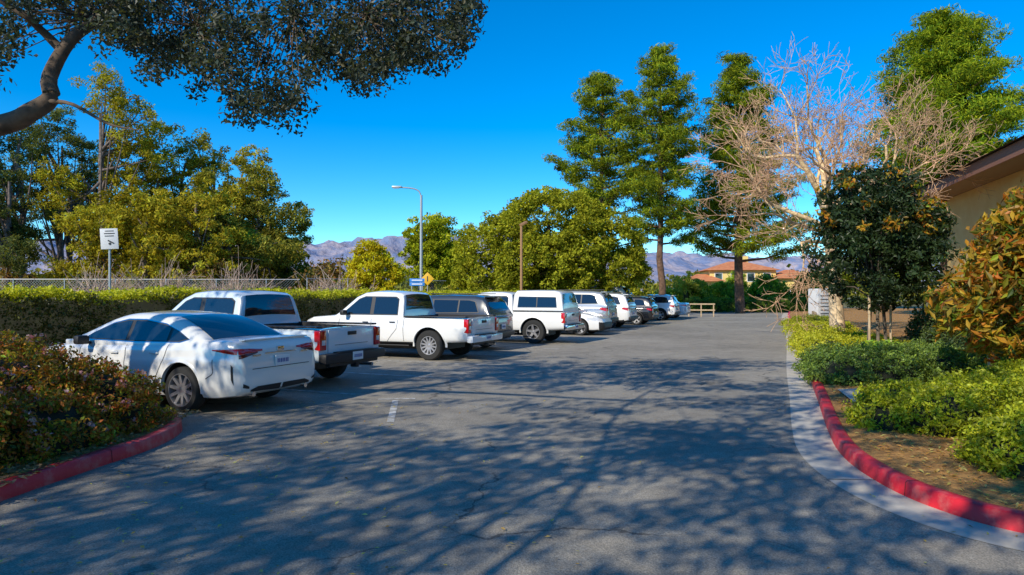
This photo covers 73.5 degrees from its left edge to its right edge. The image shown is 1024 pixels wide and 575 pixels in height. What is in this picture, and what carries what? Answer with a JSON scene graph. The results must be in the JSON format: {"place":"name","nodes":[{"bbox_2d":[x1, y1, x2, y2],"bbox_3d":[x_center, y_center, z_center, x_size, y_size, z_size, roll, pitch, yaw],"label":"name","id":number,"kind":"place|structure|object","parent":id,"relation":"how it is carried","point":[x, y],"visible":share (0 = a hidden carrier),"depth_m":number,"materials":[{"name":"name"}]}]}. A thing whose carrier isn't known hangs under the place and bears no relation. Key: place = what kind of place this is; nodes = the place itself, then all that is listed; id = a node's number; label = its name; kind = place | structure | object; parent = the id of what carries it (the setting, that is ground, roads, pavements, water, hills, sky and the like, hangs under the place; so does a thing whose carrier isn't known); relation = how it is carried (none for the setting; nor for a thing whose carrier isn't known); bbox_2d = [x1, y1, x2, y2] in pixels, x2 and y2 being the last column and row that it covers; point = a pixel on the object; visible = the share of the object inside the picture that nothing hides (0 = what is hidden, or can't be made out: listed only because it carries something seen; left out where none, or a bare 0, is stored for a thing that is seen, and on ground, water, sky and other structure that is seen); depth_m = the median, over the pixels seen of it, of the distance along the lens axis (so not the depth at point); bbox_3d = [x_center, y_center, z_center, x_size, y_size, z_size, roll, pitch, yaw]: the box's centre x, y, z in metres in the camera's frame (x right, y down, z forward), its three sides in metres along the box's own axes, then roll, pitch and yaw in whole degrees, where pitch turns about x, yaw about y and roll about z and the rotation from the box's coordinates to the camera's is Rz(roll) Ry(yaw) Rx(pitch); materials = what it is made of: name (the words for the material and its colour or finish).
{"place":"outdoors","nodes":[
{"label":"outdoors","id":0,"kind":"place"},
{"bbox_2d":[289,263,378,292],"bbox_3d":[-10.471,0.349,38.939,5.736,3.534,7.187,0,0,0],"label":"bare shrub","id":1,"kind":"object","parent":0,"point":[327,284],"visible":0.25,"depth_m":39.05,"materials":[{"name":"brown plant"}]},
{"bbox_2d":[0,235,939,293],"bbox_3d":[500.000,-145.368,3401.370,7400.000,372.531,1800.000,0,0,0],"label":"mountains","id":2,"kind":"structure","parent":0,"point":[679,263],"depth_m":3574.23,"materials":[{"name":"purple stone"}]},
{"bbox_2d":[0,311,1023,574],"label":"parking lot asphalt","id":3,"kind":"structure","parent":0,"point":[698,489],"depth_m":6.26,"materials":[{"name":"grey asphalt"}]},
{"bbox_2d":[0,414,181,501],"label":"red curb","id":4,"kind":"structure","parent":3,"relation":"on","point":[74,466],"depth_m":6.78,"materials":[{"name":"paint"}]},
{"bbox_2d":[39,310,314,412],"bbox_3d":[-5.714,1.108,11.373,4.900,1.470,2.220,0,-1,24],"label":"parked car","id":5,"kind":"object","parent":3,"relation":"on","point":[194,359],"visible":0.79,"depth_m":10.26,"materials":[{"name":"white paint"}]},
{"bbox_2d":[173,289,384,377],"bbox_3d":[-5.426,0.952,14.031,5.525,1.827,2.280,0,-1,24],"label":"pickup truck","id":6,"kind":"object","parent":3,"relation":"on","point":[339,347],"visible":0.3,"depth_m":13.37,"materials":[{"name":"white paint"}]},
{"bbox_2d":[307,290,502,359],"bbox_3d":[-3.136,0.997,19.281,5.525,1.827,2.280,0,-1,24],"label":"pickup truck","id":7,"kind":"object","parent":3,"relation":"on","point":[407,319],"visible":0.74,"depth_m":18.36,"materials":[{"name":"white paint"}]},
{"bbox_2d":[384,293,514,347],"bbox_3d":[-2.382,1.063,22.171,4.720,1.745,2.240,0,-1,24],"label":"parked suv","id":8,"kind":"object","parent":3,"relation":"on","point":[463,303],"visible":0.21,"depth_m":21.14,"materials":[{"name":"grey paint"}]},
{"bbox_2d":[282,319,684,421],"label":"parking stall markings","id":9,"kind":"object","parent":3,"relation":"on","point":[392,414],"visible":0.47,"depth_m":12.29,"materials":[{"name":"white paint"}]},
{"bbox_2d":[0,347,1017,574],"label":"fallen leaves","id":10,"kind":"object","parent":3,"relation":"on","point":[68,452],"visible":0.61,"depth_m":6.51,"materials":[{"name":"brown plant"}]},
{"bbox_2d":[477,290,583,343],"bbox_3d":[-0.236,1.023,25.231,5.525,1.877,2.280,0,-1,24],"label":"pickup truck","id":11,"kind":"object","parent":3,"relation":"on","point":[541,315],"visible":0.51,"depth_m":23.89,"materials":[{"name":"white paint"}]},
{"bbox_2d":[575,307,611,334],"bbox_3d":[1.816,1.266,29.820,4.900,1.470,2.220,0,-1,24],"label":"parked car","id":12,"kind":"object","parent":3,"relation":"on","point":[593,322],"visible":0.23,"depth_m":28.35,"materials":[{"name":"white paint"}]},
{"bbox_2d":[570,290,618,322],"bbox_3d":[2.301,1.062,32.333,5.192,1.920,2.240,0,-1,24],"label":"parked suv","id":13,"kind":"object","parent":3,"relation":"on","point":[601,302],"visible":0.22,"depth_m":30.98,"materials":[{"name":"silver metal"}]},
{"bbox_2d":[593,285,633,321],"bbox_3d":[5.934,0.991,43.067,5.270,2.247,2.380,0,-1,24],"label":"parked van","id":14,"kind":"object","parent":3,"relation":"on","point":[621,289],"depth_m":41.98,"materials":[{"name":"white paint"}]},
{"bbox_2d":[607,292,637,327],"bbox_3d":[3.986,1.152,35.696,4.862,1.797,2.240,0,-1,24],"label":"parked suv","id":15,"kind":"object","parent":3,"relation":"on","point":[626,308],"visible":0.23,"depth_m":34.25,"materials":[{"name":"white paint"}]},
{"bbox_2d":[631,296,659,324],"bbox_3d":[6.119,1.279,39.237,4.342,1.605,2.240,0,-1,24],"label":"parked suv","id":16,"kind":"object","parent":3,"relation":"on","point":[647,309],"visible":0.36,"depth_m":37.90,"materials":[{"name":"black paint"}]},
{"bbox_2d":[611,42,711,294],"bbox_3d":[11.435,-8.485,52.800,7.386,21.420,8.032,0,-1,39],"label":"pine tree","id":17,"kind":"object","parent":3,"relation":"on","point":[662,133],"visible":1,"depth_m":52.20,"materials":[{"name":"green plant"}]},
{"bbox_2d":[649,294,680,319],"bbox_3d":[8.746,1.281,45.669,4.626,1.710,2.240,0,-1,24],"label":"parked suv","id":18,"kind":"object","parent":3,"relation":"on","point":[668,306],"visible":0.48,"depth_m":44.33,"materials":[{"name":"white paint"}]},
{"bbox_2d":[670,301,690,317],"bbox_3d":[10.294,1.434,49.490,4.900,1.470,2.220,0,-1,24],"label":"parked car","id":19,"kind":"object","parent":3,"relation":"on","point":[685,308],"visible":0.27,"depth_m":47.90,"materials":[{"name":"white paint"}]},
{"bbox_2d":[688,303,714,316],"bbox_3d":[14.196,1.691,51.468,2.000,1.000,0.120,0,-1,11],"label":"wooden railing","id":20,"kind":"object","parent":3,"relation":"on","point":[701,309],"visible":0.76,"depth_m":51.39,"materials":[{"name":"brown wood"}]},
{"bbox_2d":[665,50,818,312],"bbox_3d":[19.910,-9.205,60.219,13.784,22.986,12.963,0,0,0],"label":"pine tree","id":21,"kind":"object","parent":3,"relation":"on","point":[732,92],"visible":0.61,"depth_m":58.68,"materials":[{"name":"green plant"}]},
{"bbox_2d":[782,313,1023,550],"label":"concrete gutter","id":22,"kind":"object","parent":3,"relation":"on","point":[819,452],"visible":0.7,"depth_m":6.52,"materials":[{"name":"grey concrete"}]},
{"bbox_2d":[788,311,1023,532],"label":"red curb","id":23,"kind":"structure","parent":3,"relation":"on","point":[965,507],"depth_m":5.83,"materials":[{"name":"paint"}]},
{"bbox_2d":[0,0,1023,257],"label":"sky","id":24,"kind":"structure","parent":0,"point":[473,139],"materials":[{"name":"blue"}]},
{"bbox_2d":[666,274,708,301],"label":"shrub","id":25,"kind":"object","parent":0,"point":[685,285],"visible":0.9,"depth_m":67.44,"materials":[{"name":"green plant"}]},
{"bbox_2d":[843,295,927,307],"bbox_3d":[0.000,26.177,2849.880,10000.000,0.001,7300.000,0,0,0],"label":"ground","id":26,"kind":"structure","parent":0,"point":[845,306],"depth_m":99.00,"materials":[{"name":"brown soil"}]},
{"bbox_2d":[0,161,19,243],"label":"eucalyptus tree","id":27,"kind":"object","parent":26,"relation":"on","point":[13,220],"visible":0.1,"depth_m":49.14,"materials":[{"name":"green plant"}]},
{"bbox_2d":[0,150,45,288],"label":"eucalyptus tree","id":28,"kind":"object","parent":26,"relation":"on","point":[12,235],"visible":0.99,"depth_m":46.69,"materials":[{"name":"green plant"}]},
{"bbox_2d":[0,123,49,283],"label":"eucalyptus tree","id":29,"kind":"object","parent":26,"relation":"on","point":[18,191],"visible":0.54,"depth_m":51.97,"materials":[{"name":"green plant"}]},
{"bbox_2d":[5,104,91,271],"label":"eucalyptus tree","id":30,"kind":"object","parent":26,"relation":"on","point":[48,136],"visible":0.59,"depth_m":57.47,"materials":[{"name":"green plant"}]},
{"bbox_2d":[35,139,128,284],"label":"eucalyptus tree","id":31,"kind":"object","parent":26,"relation":"on","point":[91,175],"visible":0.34,"depth_m":60.15,"materials":[{"name":"green plant"}]},
{"bbox_2d":[0,416,168,479],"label":"planting bed","id":32,"kind":"object","parent":26,"relation":"on","point":[65,456],"visible":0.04,"depth_m":6.94,"materials":[{"name":"brown soil"}]},
{"bbox_2d":[0,329,177,474],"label":"flowering shrub","id":33,"kind":"object","parent":32,"relation":"on","point":[51,405],"visible":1,"depth_m":7.53,"materials":[{"name":"green plant"}]},
{"bbox_2d":[0,0,489,136],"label":"oak tree","id":34,"kind":"object","parent":32,"relation":"on","point":[400,51],"visible":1,"depth_m":8.21,"materials":[{"name":"green plant"}]},
{"bbox_2d":[32,255,143,293],"bbox_3d":[-23.434,0.051,38.592,5.712,4.126,6.168,0,-1,-24],"label":"bare shrub","id":35,"kind":"object","parent":26,"relation":"on","point":[93,285],"visible":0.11,"depth_m":39.00,"materials":[{"name":"brown plant"}]},
{"bbox_2d":[32,189,149,290],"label":"eucalyptus tree","id":36,"kind":"object","parent":26,"relation":"on","point":[86,222],"visible":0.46,"depth_m":45.44,"materials":[{"name":"green plant"}]},
{"bbox_2d":[24,60,179,263],"bbox_3d":[-29.797,-7.172,50.234,9.949,18.754,5.581,0,-1,-26],"label":"eucalyptus tree","id":37,"kind":"object","parent":26,"relation":"on","point":[120,105],"visible":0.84,"depth_m":49.98,"materials":[{"name":"green plant"}]},
{"bbox_2d":[100,228,118,289],"bbox_3d":[-12.923,0.017,22.005,0.538,3.844,0.107,0,-1,-20],"label":"traffic sign","id":38,"kind":"object","parent":26,"relation":"on","point":[109,239],"visible":0.81,"depth_m":21.99,"materials":[{"name":"silver metal"}]},
{"bbox_2d":[86,169,192,284],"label":"eucalyptus tree","id":39,"kind":"object","parent":26,"relation":"on","point":[127,177],"visible":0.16,"depth_m":50.15,"materials":[{"name":"green plant"}]},
{"bbox_2d":[85,143,203,261],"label":"eucalyptus tree","id":40,"kind":"object","parent":26,"relation":"on","point":[121,163],"visible":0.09,"depth_m":53.04,"materials":[{"name":"green plant"}]},
{"bbox_2d":[0,278,299,299],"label":"chain link fence","id":41,"kind":"object","parent":26,"relation":"on","point":[13,279],"visible":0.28,"depth_m":41.56,"materials":[{"name":"silver metal"}]},
{"bbox_2d":[96,186,207,289],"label":"eucalyptus tree","id":42,"kind":"object","parent":26,"relation":"on","point":[146,239],"visible":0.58,"depth_m":44.13,"materials":[{"name":"green plant"}]},
{"bbox_2d":[112,252,214,291],"bbox_3d":[-19.472,0.014,39.027,6.057,4.204,5.474,0,0,0],"label":"bare shrub","id":43,"kind":"object","parent":26,"relation":"on","point":[161,282],"visible":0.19,"depth_m":38.21,"materials":[{"name":"brown plant"}]},
{"bbox_2d":[135,120,209,234],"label":"eucalyptus tree","id":44,"kind":"object","parent":26,"relation":"on","point":[168,129],"visible":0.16,"depth_m":54.24,"materials":[{"name":"green plant"}]},
{"bbox_2d":[0,254,347,299],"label":"roadside brush","id":45,"kind":"object","parent":26,"relation":"on","point":[330,270],"visible":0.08,"depth_m":45.85,"materials":[{"name":"brown plant"}]},
{"bbox_2d":[139,170,260,290],"bbox_3d":[-20.735,-2.910,46.077,7.522,10.130,6.689,0,-1,-39],"label":"eucalyptus tree","id":46,"kind":"object","parent":26,"relation":"on","point":[209,253],"visible":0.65,"depth_m":45.09,"materials":[{"name":"green plant"}]},
{"bbox_2d":[176,128,270,280],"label":"eucalyptus tree","id":47,"kind":"object","parent":26,"relation":"on","point":[213,165],"visible":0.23,"depth_m":54.45,"materials":[{"name":"green plant"}]},
{"bbox_2d":[183,254,296,290],"bbox_3d":[-15.637,-0.099,39.005,6.197,4.428,5.951,0,-1,41],"label":"bare shrub","id":48,"kind":"object","parent":26,"relation":"on","point":[246,279],"visible":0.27,"depth_m":38.89,"materials":[{"name":"brown plant"}]},
{"bbox_2d":[178,191,310,289],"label":"eucalyptus tree","id":49,"kind":"object","parent":26,"relation":"on","point":[269,252],"visible":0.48,"depth_m":47.18,"materials":[{"name":"green plant"}]},
{"bbox_2d":[201,144,293,284],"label":"eucalyptus tree","id":50,"kind":"object","parent":26,"relation":"on","point":[259,160],"visible":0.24,"depth_m":54.27,"materials":[{"name":"green plant"}]},
{"bbox_2d":[0,282,544,358],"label":"hedge","id":51,"kind":"object","parent":26,"relation":"on","point":[48,312],"visible":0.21,"depth_m":14.63,"materials":[{"name":"green plant"}]},
{"bbox_2d":[232,164,314,289],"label":"eucalyptus tree","id":52,"kind":"object","parent":26,"relation":"on","point":[274,210],"visible":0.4,"depth_m":53.94,"materials":[{"name":"green plant"}]},
{"bbox_2d":[239,207,333,291],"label":"eucalyptus tree","id":53,"kind":"object","parent":26,"relation":"on","point":[303,225],"visible":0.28,"depth_m":53.88,"materials":[{"name":"green plant"}]},
{"bbox_2d":[410,278,424,291],"bbox_3d":[-5.400,0.784,39.018,0.850,2.600,0.073,0,0,0],"label":"direction sign","id":54,"kind":"object","parent":26,"relation":"on","point":[417,282],"visible":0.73,"depth_m":39.00,"materials":[{"name":"blue metal"}]},
{"bbox_2d":[421,272,433,290],"bbox_3d":[-4.930,0.599,40.019,0.775,2.988,0.075,0,0,0],"label":"warning sign","id":55,"kind":"object","parent":26,"relation":"on","point":[428,277],"visible":0.73,"depth_m":40.00,"materials":[{"name":"yellow metal"}]},
{"bbox_2d":[0,264,938,303],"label":"distant tree line","id":56,"kind":"object","parent":26,"relation":"on","point":[649,289],"visible":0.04,"depth_m":120.51,"materials":[{"name":"green plant"}]},
{"bbox_2d":[519,221,527,289],"bbox_3d":[0.579,-0.810,38.033,0.529,5.773,0.400,0,-1,-23],"label":"parking lot light","id":57,"kind":"object","parent":26,"relation":"on","point":[521,252],"visible":0.58,"depth_m":37.96,"materials":[{"name":"brown metal"}]},
{"bbox_2d":[448,185,655,296],"bbox_3d":[2.495,-2.127,42.635,12.899,8.520,8.479,0,0,0],"label":"oak tree","id":58,"kind":"object","parent":26,"relation":"on","point":[564,258],"visible":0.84,"depth_m":40.82,"materials":[{"name":"green plant"}]},
{"bbox_2d":[542,69,666,282],"bbox_3d":[7.681,-7.796,55.931,9.468,20.087,10.553,0,-1,-37],"label":"pine tree","id":59,"kind":"object","parent":26,"relation":"on","point":[592,139],"visible":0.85,"depth_m":54.76,"materials":[{"name":"green plant"}]},
{"bbox_2d":[700,270,775,286],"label":"wall","id":60,"kind":"structure","parent":26,"relation":"on","point":[724,272],"depth_m":96.02,"materials":[{"name":"yellow paint"}]},
{"bbox_2d":[715,273,721,278],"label":"window glass","id":61,"kind":"object","parent":60,"relation":"in","point":[718,275],"visible":0.64,"depth_m":96.28,"materials":[{"name":"glass"}]},
{"bbox_2d":[697,262,779,271],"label":"roof","id":62,"kind":"structure","parent":60,"relation":"on","point":[730,266],"depth_m":97.02,"materials":[{"name":"orange tile"}]},
{"bbox_2d":[748,273,753,280],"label":"window glass","id":63,"kind":"object","parent":60,"relation":"in","point":[750,276],"visible":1,"depth_m":95.84,"materials":[{"name":"glass"}]},
{"bbox_2d":[653,270,827,301],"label":"park shrub","id":64,"kind":"object","parent":26,"relation":"on","point":[719,289],"visible":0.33,"depth_m":69.48,"materials":[{"name":"green plant"}]},
{"bbox_2d":[778,278,796,289],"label":"wall","id":65,"kind":"structure","parent":26,"relation":"on","point":[790,281],"depth_m":93.95,"materials":[{"name":"yellow paint"}]},
{"bbox_2d":[774,270,798,277],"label":"roof","id":66,"kind":"structure","parent":65,"relation":"on","point":[783,272],"depth_m":95.58,"materials":[{"name":"orange tile"}]},
{"bbox_2d":[840,194,939,306],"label":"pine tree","id":67,"kind":"object","parent":26,"relation":"on","point":[848,278],"depth_m":75.93,"materials":[{"name":"green plant"}]},
{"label":"wall","id":68,"kind":"object","parent":26,"relation":"on","visible":0},
{"bbox_2d":[683,274,724,280],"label":"roof","id":69,"kind":"structure","parent":68,"relation":"on","point":[705,277],"depth_m":95.70,"materials":[{"name":"orange tile"}]},
{"bbox_2d":[790,308,1023,510],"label":"planting bed","id":70,"kind":"object","parent":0,"point":[900,317],"visible":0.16,"depth_m":6.94,"materials":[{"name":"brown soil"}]},
{"bbox_2d":[681,295,807,312],"bbox_3d":[22.250,1.557,64.011,13.773,1.830,3.858,0,0,0],"label":"hedge","id":71,"kind":"object","parent":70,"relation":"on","point":[722,304],"visible":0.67,"depth_m":63.17,"materials":[{"name":"green plant"}]},
{"bbox_2d":[808,289,828,317],"bbox_3d":[17.700,1.014,38.993,1.600,1.900,1.000,0,-1,-17],"label":"utility cabinet","id":72,"kind":"object","parent":70,"relation":"on","point":[813,297],"visible":0.37,"depth_m":38.56,"materials":[{"name":"white metal"}]},
{"bbox_2d":[680,31,1002,340],"bbox_3d":[11.935,-3.911,25.798,10.119,11.921,9.486,0,-1,-29],"label":"bare sycamore tree","id":73,"kind":"object","parent":70,"relation":"on","point":[836,313],"visible":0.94,"depth_m":25.85,"materials":[{"name":"beige plant"}]},
{"bbox_2d":[779,313,910,358],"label":"ground cover plants","id":74,"kind":"object","parent":70,"relation":"on","point":[801,339],"visible":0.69,"depth_m":21.50,"materials":[{"name":"green plant"}]},
{"bbox_2d":[838,389,861,400],"bbox_3d":[5.713,1.693,10.824,1.014,0.001,2.107,0,-1,24],"label":"concrete pad","id":75,"kind":"object","parent":70,"relation":"on","point":[848,393],"visible":0.2,"depth_m":11.07,"materials":[{"name":"grey concrete"}]},
{"bbox_2d":[794,161,964,342],"bbox_3d":[10.298,-0.837,19.297,4.136,5.512,4.114,0,0,0],"label":"magnolia tree","id":76,"kind":"object","parent":70,"relation":"on","point":[895,221],"visible":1,"depth_m":18.63,"materials":[{"name":"green plant"}]},
{"bbox_2d":[868,295,891,341],"bbox_3d":[10.275,0.989,19.142,0.727,1.650,0.069,0,0,-9],"label":"tree stake","id":77,"kind":"object","parent":70,"relation":"on","point":[869,321],"visible":0.59,"depth_m":19.08,"materials":[{"name":"brown wood"}]},
{"bbox_2d":[791,336,1010,386],"bbox_3d":[7.978,1.432,13.826,5.228,0.888,3.919,0,0,0],"label":"shrub","id":78,"kind":"object","parent":70,"relation":"on","point":[853,365],"visible":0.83,"depth_m":12.52,"materials":[{"name":"green plant"}]},
{"bbox_2d":[841,358,1023,439],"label":"shrub","id":79,"kind":"object","parent":70,"relation":"on","point":[948,406],"visible":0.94,"depth_m":8.15,"materials":[{"name":"green plant"}]},
{"bbox_2d":[843,329,1021,368],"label":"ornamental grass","id":80,"kind":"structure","parent":70,"relation":"on","point":[860,334],"depth_m":16.55,"materials":[{"name":"green plant"}]},
{"bbox_2d":[849,3,1023,291],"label":"pine tree","id":81,"kind":"object","parent":70,"relation":"on","point":[951,64],"visible":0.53,"depth_m":45.17,"materials":[{"name":"green plant"}]},
{"bbox_2d":[901,286,1011,348],"bbox_3d":[13.107,0.901,17.654,4.729,2.142,10.434,0,-1,22],"label":"dark shrub","id":82,"kind":"object","parent":70,"relation":"on","point":[917,330],"visible":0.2,"depth_m":19.01,"materials":[{"name":"green plant"}]},
{"bbox_2d":[923,178,1023,365],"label":"magnolia tree","id":83,"kind":"object","parent":70,"relation":"on","point":[995,267],"visible":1,"depth_m":10.60,"materials":[{"name":"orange plant"}]},
{"bbox_2d":[947,400,1023,479],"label":"shrub","id":84,"kind":"object","parent":70,"relation":"on","point":[992,442],"visible":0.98,"depth_m":6.32,"materials":[{"name":"green plant"}]},
{"bbox_2d":[947,169,1023,287],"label":"wall","id":85,"kind":"structure","parent":70,"relation":"on","point":[968,208],"depth_m":27.51,"materials":[{"name":"beige paint"}]},
{"bbox_2d":[920,135,1023,188],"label":"roof","id":86,"kind":"structure","parent":85,"relation":"on","point":[994,151],"depth_m":23.25,"materials":[{"name":"brown"}]},
{"bbox_2d":[922,154,1023,199],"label":"soffit","id":87,"kind":"structure","parent":85,"relation":"on","point":[1008,167],"depth_m":24.74,"materials":[{"name":"brown wood"}]},
{"bbox_2d":[913,139,1023,197],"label":"fascia","id":88,"kind":"structure","parent":87,"relation":"attached to","point":[1011,151],"depth_m":23.28,"materials":[{"name":"brown wood"}]},
{"label":"road","id":89,"kind":"structure","parent":0,"visible":0},
{"bbox_2d":[341,239,405,291],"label":"young oak tree","id":90,"kind":"object","parent":89,"relation":"on","point":[378,263],"visible":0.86,"depth_m":46.33,"materials":[{"name":"yellow plant"}]},
{"bbox_2d":[307,278,442,291],"bbox_3d":[-9.012,0.784,47.732,0.070,2.750,11.708,0,-1,43],"label":"chain link fence","id":91,"kind":"object","parent":89,"relation":"on","point":[368,285],"visible":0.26,"depth_m":45.94,"materials":[{"name":"silver metal"}]},
{"bbox_2d":[392,186,422,290],"bbox_3d":[-6.862,-2.267,45.021,2.045,8.805,0.240,0,0,0],"label":"street lamp","id":92,"kind":"object","parent":89,"relation":"on","point":[421,233],"visible":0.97,"depth_m":44.96,"materials":[{"name":"silver metal"}]},
{"bbox_2d":[397,212,461,291],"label":"shade tree","id":93,"kind":"object","parent":89,"relation":"on","point":[437,247],"visible":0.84,"depth_m":55.07,"materials":[{"name":"green plant"}]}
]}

